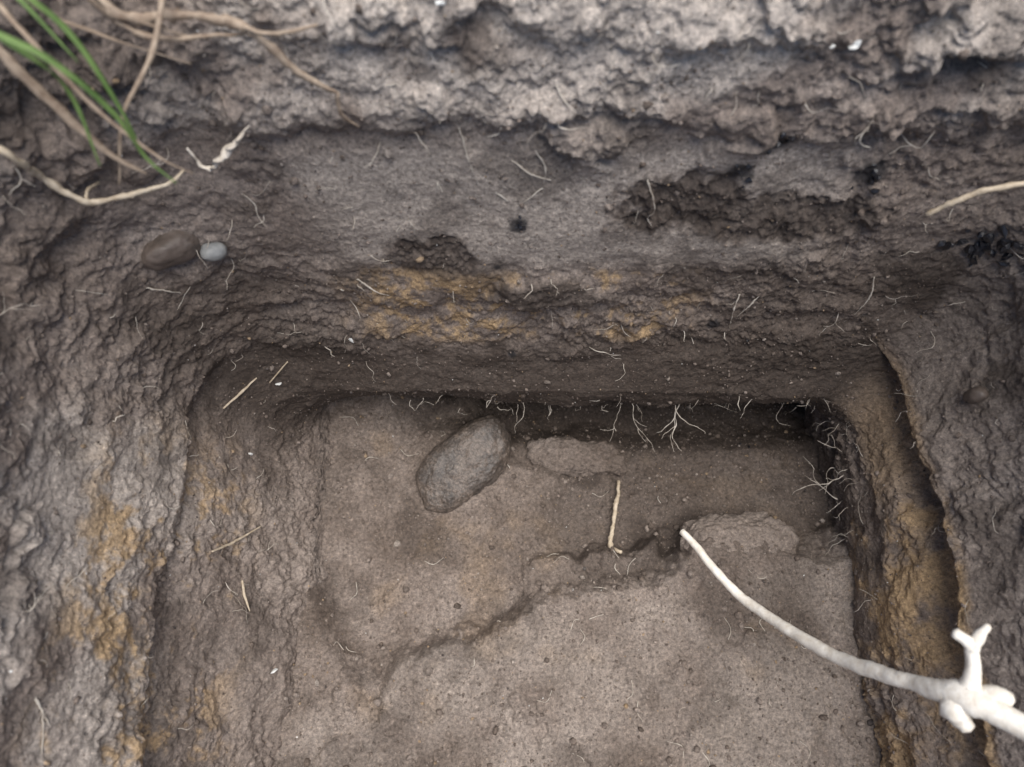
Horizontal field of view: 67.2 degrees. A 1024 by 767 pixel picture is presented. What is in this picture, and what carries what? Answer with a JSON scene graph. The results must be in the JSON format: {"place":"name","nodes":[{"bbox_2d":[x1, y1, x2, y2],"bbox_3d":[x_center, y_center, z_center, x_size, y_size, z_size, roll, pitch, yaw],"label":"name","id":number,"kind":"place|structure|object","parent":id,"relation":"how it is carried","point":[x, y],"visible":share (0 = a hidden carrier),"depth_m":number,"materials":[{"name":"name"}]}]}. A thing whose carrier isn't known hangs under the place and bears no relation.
{"place":"outdoors","nodes":[
{"label":"outdoors","id":0,"kind":"place"},
{"bbox_2d":[0,0,1023,766],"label":"ground","id":1,"kind":"structure","parent":0,"point":[44,138],"depth_m":0.50,"materials":[{"name":"soil"}]},
{"bbox_2d":[0,0,176,182],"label":"grass tuft","id":2,"kind":"object","parent":1,"relation":"on","point":[21,47],"visible":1,"depth_m":0.32,"materials":[{"name":"green plant"}]},
{"bbox_2d":[0,145,184,205],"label":"tan root","id":3,"kind":"object","parent":1,"relation":"on","point":[52,184],"visible":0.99,"depth_m":0.42,"materials":[{"name":"beige plant"}]},
{"bbox_2d":[0,0,193,184],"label":"dry grass stem","id":4,"kind":"object","parent":1,"relation":"on","point":[30,82],"visible":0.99,"depth_m":0.34,"materials":[{"name":"brown plant"}]},
{"bbox_2d":[141,230,200,270],"bbox_3d":[-0.223,-0.089,0.502,0.040,0.026,0.023,-33,75,-10],"label":"brown stone","id":5,"kind":"object","parent":1,"relation":"on","point":[164,251],"visible":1,"depth_m":0.49,"materials":[{"name":"brown stone"}]},
{"bbox_2d":[200,242,227,260],"bbox_3d":[-0.198,-0.088,0.511,0.017,0.013,0.014,0,72,0],"label":"grey pebble","id":6,"kind":"object","parent":1,"relation":"on","point":[215,251],"visible":1,"depth_m":0.51,"materials":[{"name":"stone"}]},
{"bbox_2d":[186,125,249,170],"bbox_3d":[-0.159,-0.127,0.422,0.043,0.039,0.011,0,72,0],"label":"root","id":7,"kind":"object","parent":1,"relation":"on","point":[227,151],"visible":1,"depth_m":0.42,"materials":[{"name":"white plant"}]},
{"bbox_2d":[87,0,359,127],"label":"brown root","id":8,"kind":"object","parent":1,"relation":"on","point":[222,20],"visible":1,"depth_m":0.35,"materials":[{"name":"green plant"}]},
{"bbox_2d":[212,361,287,610],"bbox_3d":[-0.223,0.082,0.643,0.045,0.056,0.202,7,72,2],"label":"straw","id":9,"kind":"object","parent":1,"relation":"on","point":[248,533],"visible":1,"depth_m":0.64,"materials":[{"name":"beige plant"}]},
{"bbox_2d":[5,0,982,750],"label":"white flakes","id":10,"kind":"object","parent":1,"relation":"on","point":[853,46],"visible":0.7,"depth_m":0.38,"materials":[{"name":"white"}]},
{"bbox_2d":[0,0,1023,766],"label":"soil crumbs","id":11,"kind":"object","parent":1,"relation":"on","point":[962,56],"visible":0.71,"depth_m":0.65,"materials":[{"name":"brown soil"}]},
{"bbox_2d":[0,0,1023,766],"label":"fine roots","id":12,"kind":"object","parent":1,"relation":"attached to","point":[38,702],"visible":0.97,"depth_m":0.54,"materials":[{"name":"beige plant"}]},
{"bbox_2d":[515,132,1023,447],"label":"charcoal","id":13,"kind":"object","parent":1,"relation":"on","point":[978,248],"visible":1,"depth_m":0.51,"materials":[{"name":"black"}]},
{"bbox_2d":[679,529,1023,740],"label":"pale root","id":14,"kind":"object","parent":1,"relation":"attached to","point":[965,698],"visible":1,"depth_m":0.43,"materials":[{"name":"white plant"}]},
{"bbox_2d":[925,181,1023,216],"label":"curved root","id":15,"kind":"object","parent":1,"relation":"attached to","point":[975,193],"visible":1,"depth_m":0.45,"materials":[{"name":"beige plant"}]},
{"bbox_2d":[963,386,988,403],"bbox_3d":[0.337,0.008,0.560,0.012,0.019,0.013,0,72,0],"label":"brown stone","id":16,"kind":"object","parent":1,"relation":"on","point":[976,394],"visible":1,"depth_m":0.56,"materials":[{"name":"brown stone"}]},
{"bbox_2d":[272,394,882,766],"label":"pit floor","id":17,"kind":"structure","parent":0,"point":[531,736],"depth_m":0.70,"materials":[{"name":"soil"}]},
{"bbox_2d":[415,415,510,513],"bbox_3d":[-0.047,0.079,0.755,0.112,0.045,0.064,-37,76,-11],"label":"cobble","id":18,"kind":"object","parent":17,"relation":"on","point":[462,464],"visible":1,"depth_m":0.74,"materials":[{"name":"stone"}]},
{"bbox_2d":[526,435,626,476],"bbox_3d":[0.065,0.075,0.785,0.102,0.033,0.045,0,72,0],"label":"clod","id":19,"kind":"object","parent":17,"relation":"on","point":[570,456],"visible":1,"depth_m":0.77,"materials":[{"name":"soil"}]},
{"bbox_2d":[607,480,621,553],"bbox_3d":[0.101,0.130,0.755,0.014,0.026,0.075,3,72,1],"label":"twig","id":20,"kind":"object","parent":17,"relation":"on","point":[610,544],"visible":1,"depth_m":0.75,"materials":[{"name":"beige plant"}]},
{"bbox_2d":[680,511,800,554],"bbox_3d":[0.214,0.151,0.733,0.112,0.056,0.058,0,72,0],"label":"clod","id":21,"kind":"object","parent":17,"relation":"on","point":[747,530],"visible":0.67,"depth_m":0.71,"materials":[{"name":"soil"}]}
]}

